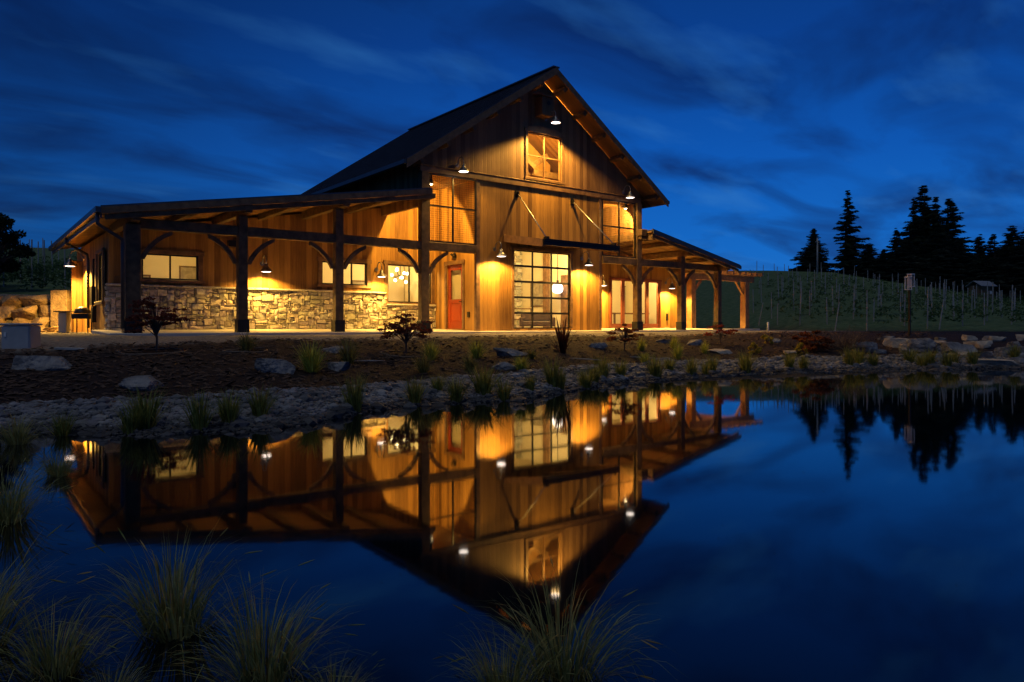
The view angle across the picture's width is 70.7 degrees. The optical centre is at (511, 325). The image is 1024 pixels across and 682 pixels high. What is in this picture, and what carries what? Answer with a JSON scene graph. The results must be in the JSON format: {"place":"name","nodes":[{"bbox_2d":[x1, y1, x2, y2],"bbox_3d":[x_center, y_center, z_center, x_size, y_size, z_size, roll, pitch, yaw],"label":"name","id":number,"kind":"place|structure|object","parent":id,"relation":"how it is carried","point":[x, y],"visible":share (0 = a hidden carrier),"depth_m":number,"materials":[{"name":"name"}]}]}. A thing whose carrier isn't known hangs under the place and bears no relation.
{"place":"outdoors","nodes":[
{"label":"outdoors","id":0,"kind":"place"},
{"bbox_2d":[92,328,759,335],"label":"pavement","id":1,"kind":"structure","parent":0,"point":[194,332],"depth_m":22.65,"materials":[{"name":"concrete"}]},
{"bbox_2d":[685,270,762,327],"bbox_3d":[9.522,-1.365,40.314,5.563,3.019,6.750,0,0,-37],"label":"pergola","id":2,"kind":"object","parent":1,"relation":"on","point":[744,278],"visible":0.41,"depth_m":38.21,"materials":[{"name":"brown wood"}]},
{"bbox_2d":[0,368,1023,681],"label":"pond water","id":3,"kind":"structure","parent":0,"point":[844,528],"depth_m":4.38,"materials":[{"name":"blue liquid"}]},
{"bbox_2d":[0,410,68,447],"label":"water sedge","id":4,"kind":"object","parent":3,"relation":"in","point":[16,438],"visible":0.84,"depth_m":7.55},
{"bbox_2d":[0,450,81,536],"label":"water sedge","id":5,"kind":"object","parent":3,"relation":"in","point":[9,513],"visible":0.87,"depth_m":4.57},
{"bbox_2d":[20,441,92,480],"bbox_3d":[-3.782,1.162,6.026,0.663,0.436,0.690,0,0,41],"label":"water sedge","id":6,"kind":"object","parent":3,"relation":"in","point":[58,470],"visible":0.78,"depth_m":5.98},
{"bbox_2d":[65,523,314,678],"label":"foreground grass","id":7,"kind":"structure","parent":3,"relation":"in","point":[168,611],"depth_m":2.92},
{"bbox_2d":[0,247,1023,435],"bbox_3d":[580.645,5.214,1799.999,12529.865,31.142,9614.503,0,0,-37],"label":"ground","id":8,"kind":"structure","parent":0,"point":[955,331],"depth_m":19.13,"materials":[{"name":"soil"}]},
{"bbox_2d":[0,212,35,274],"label":"orchard tree","id":9,"kind":"object","parent":8,"relation":"on","point":[10,239],"visible":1,"depth_m":31.46,"materials":[{"name":"green plant"}]},
{"bbox_2d":[0,323,42,348],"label":"utility box","id":10,"kind":"object","parent":8,"relation":"on","point":[19,335],"visible":0.83,"depth_m":14.20,"materials":[{"name":"white plastic"}]},
{"bbox_2d":[0,290,70,329],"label":"retaining wall","id":11,"kind":"structure","parent":8,"relation":"on","point":[46,305],"depth_m":26.86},
{"bbox_2d":[11,355,72,370],"bbox_3d":[-7.788,0.692,11.961,0.958,0.408,0.614,0,0,11],"label":"boulder","id":12,"kind":"object","parent":8,"relation":"on","point":[50,363],"visible":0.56,"depth_m":11.80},
{"bbox_2d":[0,524,111,669],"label":"foreground grass","id":13,"kind":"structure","parent":8,"relation":"on","point":[4,612],"depth_m":2.91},
{"bbox_2d":[0,593,135,681],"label":"foreground grass","id":14,"kind":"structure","parent":8,"relation":"on","point":[48,657],"depth_m":2.59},
{"bbox_2d":[53,307,91,332],"bbox_3d":[-14.320,-0.199,23.555,1.050,0.850,0.507,0,0,-11],"label":"barbecue grill","id":15,"kind":"object","parent":8,"relation":"on","point":[63,321],"visible":0.94,"depth_m":23.39,"materials":[{"name":"black metal"}]},
{"bbox_2d":[68,645,162,681],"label":"foreground grass","id":16,"kind":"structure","parent":8,"relation":"on","point":[124,678],"depth_m":2.44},
{"bbox_2d":[118,375,164,390],"bbox_3d":[-5.467,0.905,10.478,0.723,0.357,0.503,0,0,10],"label":"boulder","id":17,"kind":"object","parent":8,"relation":"on","point":[140,382],"visible":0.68,"depth_m":10.32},
{"bbox_2d":[116,348,186,354],"bbox_3d":[-6.883,0.492,13.834,1.243,0.106,1.015,0,0,-37],"label":"drip hose","id":18,"kind":"object","parent":8,"relation":"on","point":[149,353],"visible":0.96,"depth_m":13.71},
{"bbox_2d":[124,296,191,351],"bbox_3d":[-6.889,-0.010,14.052,1.195,1.123,1.263,0,0,-37],"label":"maple tree","id":19,"kind":"object","parent":8,"relation":"on","point":[151,318],"visible":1,"depth_m":13.91,"materials":[{"name":"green plant"}]},
{"bbox_2d":[233,329,259,350],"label":"tufted grass","id":20,"kind":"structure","parent":8,"relation":"on","point":[246,344],"depth_m":14.13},
{"bbox_2d":[141,569,374,681],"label":"foreground grass","id":21,"kind":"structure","parent":8,"relation":"on","point":[253,651],"depth_m":2.56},
{"bbox_2d":[255,358,294,373],"bbox_3d":[-3.957,0.756,11.994,0.620,0.452,0.387,0,0,9],"label":"boulder","id":22,"kind":"object","parent":8,"relation":"on","point":[267,365],"visible":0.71,"depth_m":11.89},
{"bbox_2d":[288,648,383,681],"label":"foreground grass","id":23,"kind":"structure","parent":8,"relation":"on","point":[339,677],"depth_m":2.46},
{"bbox_2d":[327,362,349,370],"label":"boulder","id":24,"kind":"object","parent":8,"relation":"on","point":[338,366],"visible":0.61,"depth_m":12.80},
{"bbox_2d":[331,335,366,363],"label":"tufted grass","id":25,"kind":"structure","parent":8,"relation":"on","point":[348,353],"depth_m":13.58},
{"bbox_2d":[48,65,741,332],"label":"barn","id":26,"kind":"structure","parent":8,"relation":"on","point":[532,193],"depth_m":26.25,"materials":[{"name":"brown wood"}]},
{"bbox_2d":[94,248,106,304],"bbox_3d":[-12.530,-1.475,21.988,0.170,1.680,1.460,0,0,-37],"label":"window","id":27,"kind":"structure","parent":26,"relation":"in","point":[104,254],"depth_m":21.57,"materials":[{"name":"brown wood"}]},
{"bbox_2d":[141,248,204,283],"bbox_3d":[-10.534,-1.825,22.253,1.990,1.020,0.170,0,0,-37],"label":"window","id":28,"kind":"structure","parent":26,"relation":"in","point":[199,255],"depth_m":22.33,"materials":[{"name":"brown wood"}]},
{"bbox_2d":[179,266,195,278],"bbox_3d":[-11.120,-1.680,24.920,0.700,0.750,0.040,0,0,-37],"label":"wall picture","id":29,"kind":"object","parent":26,"relation":"attached to","point":[187,272],"depth_m":24.87},
{"bbox_2d":[317,256,371,288],"bbox_3d":[-5.976,-1.880,25.750,2.100,1.050,0.170,0,0,-37],"label":"window","id":30,"kind":"structure","parent":26,"relation":"in","point":[320,260],"depth_m":25.93,"materials":[{"name":"brown wood"}]},
{"bbox_2d":[383,260,435,304],"bbox_3d":[-3.881,-1.595,27.357,2.260,1.660,0.170,0,0,-37],"label":"window","id":31,"kind":"structure","parent":26,"relation":"in","point":[386,263],"depth_m":27.31,"materials":[{"name":"brown wood"}]},
{"bbox_2d":[444,259,464,328],"bbox_3d":[-2.124,-1.150,26.973,0.140,2.550,1.380,0,0,-37],"label":"red door","id":32,"kind":"structure","parent":26,"relation":"in","point":[455,306],"depth_m":27.10,"materials":[{"name":"paint"}]},
{"bbox_2d":[530,281,542,306],"bbox_3d":[1.157,-1.430,32.484,0.040,1.150,1.000,0,0,-37],"label":"wall picture","id":33,"kind":"object","parent":26,"relation":"attached to","point":[537,289],"depth_m":32.49},
{"bbox_2d":[519,314,554,326],"bbox_3d":[1.063,-0.209,30.515,1.500,0.645,0.630,0,0,-3],"label":"sofa","id":34,"kind":"object","parent":26,"relation":"on","point":[538,319],"visible":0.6,"depth_m":30.43,"materials":[{"name":"brown leather"}]},
{"bbox_2d":[510,246,573,328],"bbox_3d":[1.171,-1.420,27.721,3.140,3.070,0.145,0,0,-37],"label":"garage door","id":35,"kind":"structure","parent":26,"relation":"in","point":[513,248],"depth_m":27.78,"materials":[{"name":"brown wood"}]},
{"bbox_2d":[533,94,555,118],"bbox_3d":[1.236,-8.366,27.390,0.680,0.860,0.560,0,0,-37],"label":"birdhouse","id":36,"kind":"object","parent":26,"relation":"attached to","point":[543,106],"visible":1,"depth_m":27.27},
{"bbox_2d":[524,127,564,184],"bbox_3d":[1.250,-6.485,27.766,2.020,1.940,0.170,0,0,-37],"label":"window","id":37,"kind":"structure","parent":26,"relation":"in","point":[527,130],"depth_m":27.79,"materials":[{"name":"brown wood"}]},
{"bbox_2d":[552,254,562,293],"bbox_3d":[1.948,-2.510,30.816,0.470,2.279,0.470,0,0,-37],"label":"pendant lamp","id":38,"kind":"object","parent":26,"relation":"hanging from","point":[557,288],"visible":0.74,"depth_m":30.67,"materials":[{"name":"white glass"}]},
{"bbox_2d":[561,275,567,326],"bbox_3d":[2.382,-1.035,30.881,0.048,2.280,0.850,0,0,-37],"label":"interior door","id":39,"kind":"structure","parent":26,"relation":"in","point":[564,278],"depth_m":31.00,"materials":[{"name":"brown wood"}]},
{"bbox_2d":[609,277,661,327],"bbox_3d":[5.980,-1.085,34.941,3.680,2.380,0.163,0,0,-37],"label":"french door","id":40,"kind":"structure","parent":26,"relation":"in","point":[622,280],"depth_m":35.27,"materials":[{"name":"red wood"}]},
{"bbox_2d":[411,352,435,374],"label":"tufted grass","id":41,"kind":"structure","parent":8,"relation":"on","point":[423,367],"depth_m":13.49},
{"bbox_2d":[421,340,439,359],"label":"tufted grass","id":42,"kind":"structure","parent":8,"relation":"on","point":[431,351],"depth_m":15.03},
{"bbox_2d":[0,331,930,408],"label":"bark mulch","id":43,"kind":"object","parent":8,"relation":"on","point":[96,367],"visible":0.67,"depth_m":13.68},
{"bbox_2d":[291,337,331,372],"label":"tufted grass","id":44,"kind":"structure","parent":43,"relation":"on","point":[310,361],"depth_m":12.26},
{"bbox_2d":[377,313,434,353],"bbox_3d":[-2.236,0.194,15.790,1.306,0.973,1.349,0,0,-37],"label":"maple tree","id":45,"kind":"object","parent":43,"relation":"on","point":[404,331],"visible":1,"depth_m":15.65,"materials":[{"name":"red plant"}]},
{"bbox_2d":[458,355,480,370],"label":"tufted grass","id":46,"kind":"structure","parent":8,"relation":"on","point":[470,363],"depth_m":14.10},
{"bbox_2d":[468,337,489,358],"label":"tufted grass","id":47,"kind":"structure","parent":8,"relation":"on","point":[475,349],"depth_m":15.46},
{"bbox_2d":[429,606,577,681],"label":"foreground grass","id":48,"kind":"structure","parent":8,"relation":"on","point":[496,671],"depth_m":2.46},
{"bbox_2d":[491,362,517,369],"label":"boulder","id":49,"kind":"object","parent":8,"relation":"on","point":[505,366],"visible":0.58,"depth_m":14.28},
{"bbox_2d":[493,348,527,356],"bbox_3d":[-0.015,0.649,16.147,0.794,0.325,0.467,0,0,9],"label":"boulder","id":50,"kind":"object","parent":8,"relation":"on","point":[510,352],"visible":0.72,"depth_m":16.03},
{"bbox_2d":[0,351,1023,437],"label":"shore gravel","id":51,"kind":"structure","parent":8,"relation":"on","point":[288,407],"depth_m":10.59,"materials":[{"name":"gravel"}]},
{"bbox_2d":[41,411,80,435],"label":"sedge tuft","id":52,"kind":"object","parent":51,"relation":"on","point":[62,428],"visible":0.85,"depth_m":8.14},
{"bbox_2d":[108,403,147,434],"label":"sedge tuft","id":53,"kind":"object","parent":51,"relation":"on","point":[129,424],"visible":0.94,"depth_m":8.22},
{"bbox_2d":[105,385,178,429],"bbox_3d":[-4.281,0.923,8.452,0.801,0.578,0.963,0,0,-18],"label":"sedge tuft","id":54,"kind":"object","parent":51,"relation":"on","point":[150,413],"visible":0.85,"depth_m":8.33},
{"bbox_2d":[171,389,224,431],"bbox_3d":[-3.728,0.971,8.492,0.742,0.552,0.614,0,0,-12],"label":"sedge tuft","id":55,"kind":"object","parent":51,"relation":"on","point":[199,422],"visible":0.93,"depth_m":8.44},
{"bbox_2d":[212,388,257,422],"bbox_3d":[-3.417,0.962,8.795,0.640,0.480,0.767,0,0,9],"label":"sedge tuft","id":56,"kind":"object","parent":51,"relation":"on","point":[228,411],"visible":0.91,"depth_m":8.74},
{"bbox_2d":[239,386,283,416],"bbox_3d":[-3.208,0.932,9.169,0.730,0.492,0.657,0,0,-11],"label":"sedge tuft","id":57,"kind":"object","parent":51,"relation":"on","point":[259,406],"visible":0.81,"depth_m":9.09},
{"bbox_2d":[335,371,370,411],"bbox_3d":[-2.282,0.918,10.383,0.669,0.627,0.770,0,0,-42],"label":"sedge tuft","id":58,"kind":"object","parent":51,"relation":"on","point":[355,401],"visible":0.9,"depth_m":10.29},
{"bbox_2d":[402,375,434,402],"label":"sedge tuft","id":59,"kind":"object","parent":51,"relation":"on","point":[415,396],"visible":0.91,"depth_m":11.29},
{"bbox_2d":[426,373,450,390],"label":"sedge tuft","id":60,"kind":"object","parent":51,"relation":"on","point":[438,385],"visible":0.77,"depth_m":12.09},
{"bbox_2d":[439,374,472,402],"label":"sedge tuft","id":61,"kind":"object","parent":51,"relation":"on","point":[454,389],"visible":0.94,"depth_m":11.59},
{"bbox_2d":[459,363,508,394],"bbox_3d":[-0.497,0.872,12.282,1.127,0.608,1.015,0,0,0],"label":"sedge tuft","id":62,"kind":"object","parent":51,"relation":"on","point":[482,385],"visible":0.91,"depth_m":12.14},
{"bbox_2d":[490,374,516,400],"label":"sedge tuft","id":63,"kind":"object","parent":51,"relation":"on","point":[503,392],"visible":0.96,"depth_m":11.93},
{"bbox_2d":[519,373,538,390],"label":"sedge tuft","id":64,"kind":"object","parent":51,"relation":"on","point":[530,384],"visible":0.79,"depth_m":12.80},
{"bbox_2d":[538,356,565,386],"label":"sedge tuft","id":65,"kind":"object","parent":51,"relation":"on","point":[549,378],"visible":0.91,"depth_m":13.56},
{"bbox_2d":[571,366,598,387],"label":"sedge tuft","id":66,"kind":"object","parent":51,"relation":"on","point":[585,382],"visible":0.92,"depth_m":14.21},
{"bbox_2d":[591,353,616,376],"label":"sedge tuft","id":67,"kind":"object","parent":51,"relation":"on","point":[606,368],"visible":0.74,"depth_m":15.61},
{"bbox_2d":[613,357,628,375],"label":"sedge tuft","id":68,"kind":"object","parent":51,"relation":"on","point":[621,370],"visible":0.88,"depth_m":15.98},
{"bbox_2d":[644,352,669,376],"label":"sedge tuft","id":69,"kind":"object","parent":51,"relation":"on","point":[654,368],"visible":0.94,"depth_m":16.87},
{"bbox_2d":[681,354,703,374],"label":"sedge tuft","id":70,"kind":"object","parent":51,"relation":"on","point":[691,368],"visible":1,"depth_m":17.85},
{"bbox_2d":[703,353,722,370],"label":"sedge tuft","id":71,"kind":"object","parent":51,"relation":"on","point":[713,363],"visible":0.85,"depth_m":18.51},
{"bbox_2d":[732,349,764,372],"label":"sedge tuft","id":72,"kind":"object","parent":51,"relation":"on","point":[744,363],"visible":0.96,"depth_m":18.95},
{"bbox_2d":[780,350,797,367],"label":"sedge tuft","id":73,"kind":"object","parent":51,"relation":"on","point":[788,362],"visible":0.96,"depth_m":19.77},
{"bbox_2d":[796,353,812,368],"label":"sedge tuft","id":74,"kind":"object","parent":51,"relation":"on","point":[802,363],"visible":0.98,"depth_m":19.83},
{"bbox_2d":[840,345,858,364],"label":"sedge tuft","id":75,"kind":"object","parent":51,"relation":"on","point":[848,357],"visible":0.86,"depth_m":20.58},
{"bbox_2d":[850,346,870,363],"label":"sedge tuft","id":76,"kind":"object","parent":51,"relation":"on","point":[860,357],"visible":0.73,"depth_m":20.84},
{"bbox_2d":[896,345,928,361],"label":"sedge tuft","id":77,"kind":"object","parent":51,"relation":"on","point":[907,357],"visible":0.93,"depth_m":21.32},
{"bbox_2d":[913,350,934,365],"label":"sedge tuft","id":78,"kind":"object","parent":51,"relation":"on","point":[922,360],"visible":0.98,"depth_m":20.87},
{"bbox_2d":[936,349,959,365],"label":"sedge tuft","id":79,"kind":"object","parent":51,"relation":"on","point":[946,360],"visible":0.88,"depth_m":20.91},
{"bbox_2d":[962,346,982,363],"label":"sedge tuft","id":80,"kind":"object","parent":51,"relation":"on","point":[972,359],"visible":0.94,"depth_m":21.19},
{"bbox_2d":[0,253,1023,323],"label":"vine rows","id":81,"kind":"object","parent":8,"relation":"on","point":[38,269],"visible":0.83,"depth_m":44.00,"materials":[{"name":"green plant"}]},
{"bbox_2d":[510,355,535,369],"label":"tufted grass","id":82,"kind":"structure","parent":8,"relation":"on","point":[521,364],"depth_m":14.18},
{"bbox_2d":[550,365,570,389],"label":"sedge tuft","id":83,"kind":"object","parent":8,"relation":"on","point":[561,380],"visible":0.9,"depth_m":13.57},
{"bbox_2d":[542,315,579,352],"bbox_3d":[1.147,0.189,17.716,0.892,0.992,1.162,0,0,-39],"label":"flax plant","id":84,"kind":"object","parent":8,"relation":"on","point":[562,338],"visible":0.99,"depth_m":17.64,"materials":[{"name":"brown plant"}]},
{"bbox_2d":[450,555,685,681],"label":"foreground grass","id":85,"kind":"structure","parent":8,"relation":"on","point":[566,664],"depth_m":2.57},
{"bbox_2d":[584,363,606,382],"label":"sedge tuft","id":86,"kind":"object","parent":8,"relation":"on","point":[597,376],"visible":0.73,"depth_m":14.96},
{"bbox_2d":[606,323,643,350],"bbox_3d":[3.010,0.325,19.572,0.965,0.801,0.894,0,0,-20],"label":"maple tree","id":87,"kind":"object","parent":8,"relation":"on","point":[626,331],"visible":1,"depth_m":19.52,"materials":[{"name":"red plant"}]},
{"bbox_2d":[670,343,683,359],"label":"tufted grass","id":88,"kind":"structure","parent":8,"relation":"on","point":[677,353],"depth_m":19.33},
{"bbox_2d":[703,324,737,344],"bbox_3d":[6.617,0.304,23.008,0.971,0.726,1.132,0,0,-37],"label":"maple tree","id":89,"kind":"object","parent":8,"relation":"on","point":[722,332],"visible":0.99,"depth_m":22.96,"materials":[{"name":"red plant"}]},
{"bbox_2d":[792,330,834,351],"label":"rust bush","id":90,"kind":"object","parent":8,"relation":"on","point":[811,345],"visible":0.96,"depth_m":22.62,"materials":[{"name":"red plant"}]},
{"bbox_2d":[789,228,845,274],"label":"conifer","id":91,"kind":"object","parent":8,"relation":"on","point":[807,261],"visible":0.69,"depth_m":91.10,"materials":[{"name":"green plant"}]},
{"bbox_2d":[817,323,875,349],"bbox_3d":[10.780,0.340,23.200,2.411,0.884,1.904,0,0,-37],"label":"dry brush","id":92,"kind":"object","parent":8,"relation":"on","point":[838,345],"visible":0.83,"depth_m":23.05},
{"bbox_2d":[831,190,873,273],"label":"conifer","id":93,"kind":"object","parent":8,"relation":"on","point":[851,245],"visible":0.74,"depth_m":97.52,"materials":[{"name":"green plant"}]},
{"bbox_2d":[849,342,877,351],"bbox_3d":[11.267,0.851,23.037,1.066,0.693,0.478,0,0,-13],"label":"boulder","id":94,"kind":"object","parent":8,"relation":"on","point":[867,344],"visible":0.44,"depth_m":22.84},
{"bbox_2d":[844,243,894,276],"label":"conifer","id":95,"kind":"object","parent":8,"relation":"on","point":[866,259],"visible":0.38,"depth_m":93.47,"materials":[{"name":"green plant"}]},
{"bbox_2d":[858,249,903,282],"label":"conifer","id":96,"kind":"object","parent":8,"relation":"on","point":[883,256],"visible":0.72,"depth_m":91.31,"materials":[{"name":"green plant"}]},
{"bbox_2d":[885,228,901,258],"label":"conifer","id":97,"kind":"object","parent":8,"relation":"on","point":[896,243],"visible":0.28,"depth_m":97.77,"materials":[{"name":"green plant"}]},
{"bbox_2d":[882,337,907,347],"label":"boulder","id":98,"kind":"object","parent":8,"relation":"on","point":[891,342],"visible":0.42,"depth_m":24.07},
{"bbox_2d":[904,273,914,336],"bbox_3d":[15.158,-0.740,27.503,0.364,2.488,0.196,0,0,-29],"label":"lantern post","id":99,"kind":"object","parent":8,"relation":"on","point":[909,281],"visible":0.88,"depth_m":27.47,"materials":[{"name":"black metal"}]},
{"bbox_2d":[900,199,925,257],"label":"conifer","id":100,"kind":"object","parent":8,"relation":"on","point":[913,231],"visible":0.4,"depth_m":103.75,"materials":[{"name":"green plant"}]},
{"bbox_2d":[882,239,952,289],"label":"conifer","id":101,"kind":"object","parent":8,"relation":"on","point":[906,259],"visible":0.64,"depth_m":90.45,"materials":[{"name":"green plant"}]},
{"bbox_2d":[898,338,936,351],"bbox_3d":[13.243,0.820,23.477,1.314,0.865,0.733,0,0,-1],"label":"boulder","id":102,"kind":"object","parent":8,"relation":"on","point":[923,343],"visible":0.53,"depth_m":23.18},
{"bbox_2d":[899,185,953,253],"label":"conifer","id":103,"kind":"object","parent":8,"relation":"on","point":[924,210],"visible":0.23,"depth_m":105.42,"materials":[{"name":"green plant"}]},
{"bbox_2d":[887,232,975,291],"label":"conifer","id":104,"kind":"object","parent":8,"relation":"on","point":[941,257],"visible":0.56,"depth_m":90.06,"materials":[{"name":"green plant"}]},
{"bbox_2d":[922,197,952,247],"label":"conifer","id":105,"kind":"object","parent":8,"relation":"on","point":[937,225],"visible":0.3,"depth_m":103.56,"materials":[{"name":"green plant"}]},
{"bbox_2d":[936,342,977,352],"bbox_3d":[14.176,0.852,22.933,1.169,0.682,0.701,0,0,9],"label":"boulder","id":106,"kind":"object","parent":8,"relation":"on","point":[948,346],"visible":0.54,"depth_m":22.88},
{"bbox_2d":[939,198,986,261],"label":"conifer","id":107,"kind":"object","parent":8,"relation":"on","point":[951,219],"visible":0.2,"depth_m":107.10,"materials":[{"name":"green plant"}]},
{"bbox_2d":[930,239,1005,292],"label":"conifer","id":108,"kind":"object","parent":8,"relation":"on","point":[963,250],"visible":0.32,"depth_m":90.19,"materials":[{"name":"green plant"}]},
{"bbox_2d":[963,340,992,348],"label":"boulder","id":109,"kind":"object","parent":8,"relation":"on","point":[984,344],"visible":0.62,"depth_m":24.20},
{"bbox_2d":[971,234,988,267],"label":"conifer","id":110,"kind":"object","parent":8,"relation":"on","point":[980,244],"visible":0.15,"depth_m":111.67,"materials":[{"name":"green plant"}]},
{"bbox_2d":[965,281,996,297],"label":"shed","id":111,"kind":"structure","parent":8,"relation":"on","point":[982,285],"depth_m":79.44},
{"bbox_2d":[979,234,999,266],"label":"conifer","id":112,"kind":"object","parent":8,"relation":"on","point":[991,254],"visible":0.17,"depth_m":109.87,"materials":[{"name":"green plant"}]},
{"bbox_2d":[977,358,1019,365],"bbox_3d":[14.278,1.210,21.436,1.293,0.448,0.682,0,0,-4],"label":"boulder","id":113,"kind":"object","parent":8,"relation":"on","point":[996,362],"visible":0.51,"depth_m":21.23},
{"bbox_2d":[993,346,1018,356],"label":"boulder","id":114,"kind":"object","parent":8,"relation":"on","point":[999,351],"visible":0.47,"depth_m":22.56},
{"bbox_2d":[990,225,1023,261],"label":"conifer","id":115,"kind":"object","parent":8,"relation":"on","point":[1013,236],"visible":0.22,"depth_m":95.68,"materials":[{"name":"green plant"}]},
{"bbox_2d":[1001,344,1023,357],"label":"sedge tuft","id":116,"kind":"object","parent":8,"relation":"on","point":[1016,352],"visible":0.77,"depth_m":22.19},
{"bbox_2d":[0,0,1023,270],"label":"sky","id":117,"kind":"structure","parent":0,"point":[755,120],"materials":[{"name":"blue"}]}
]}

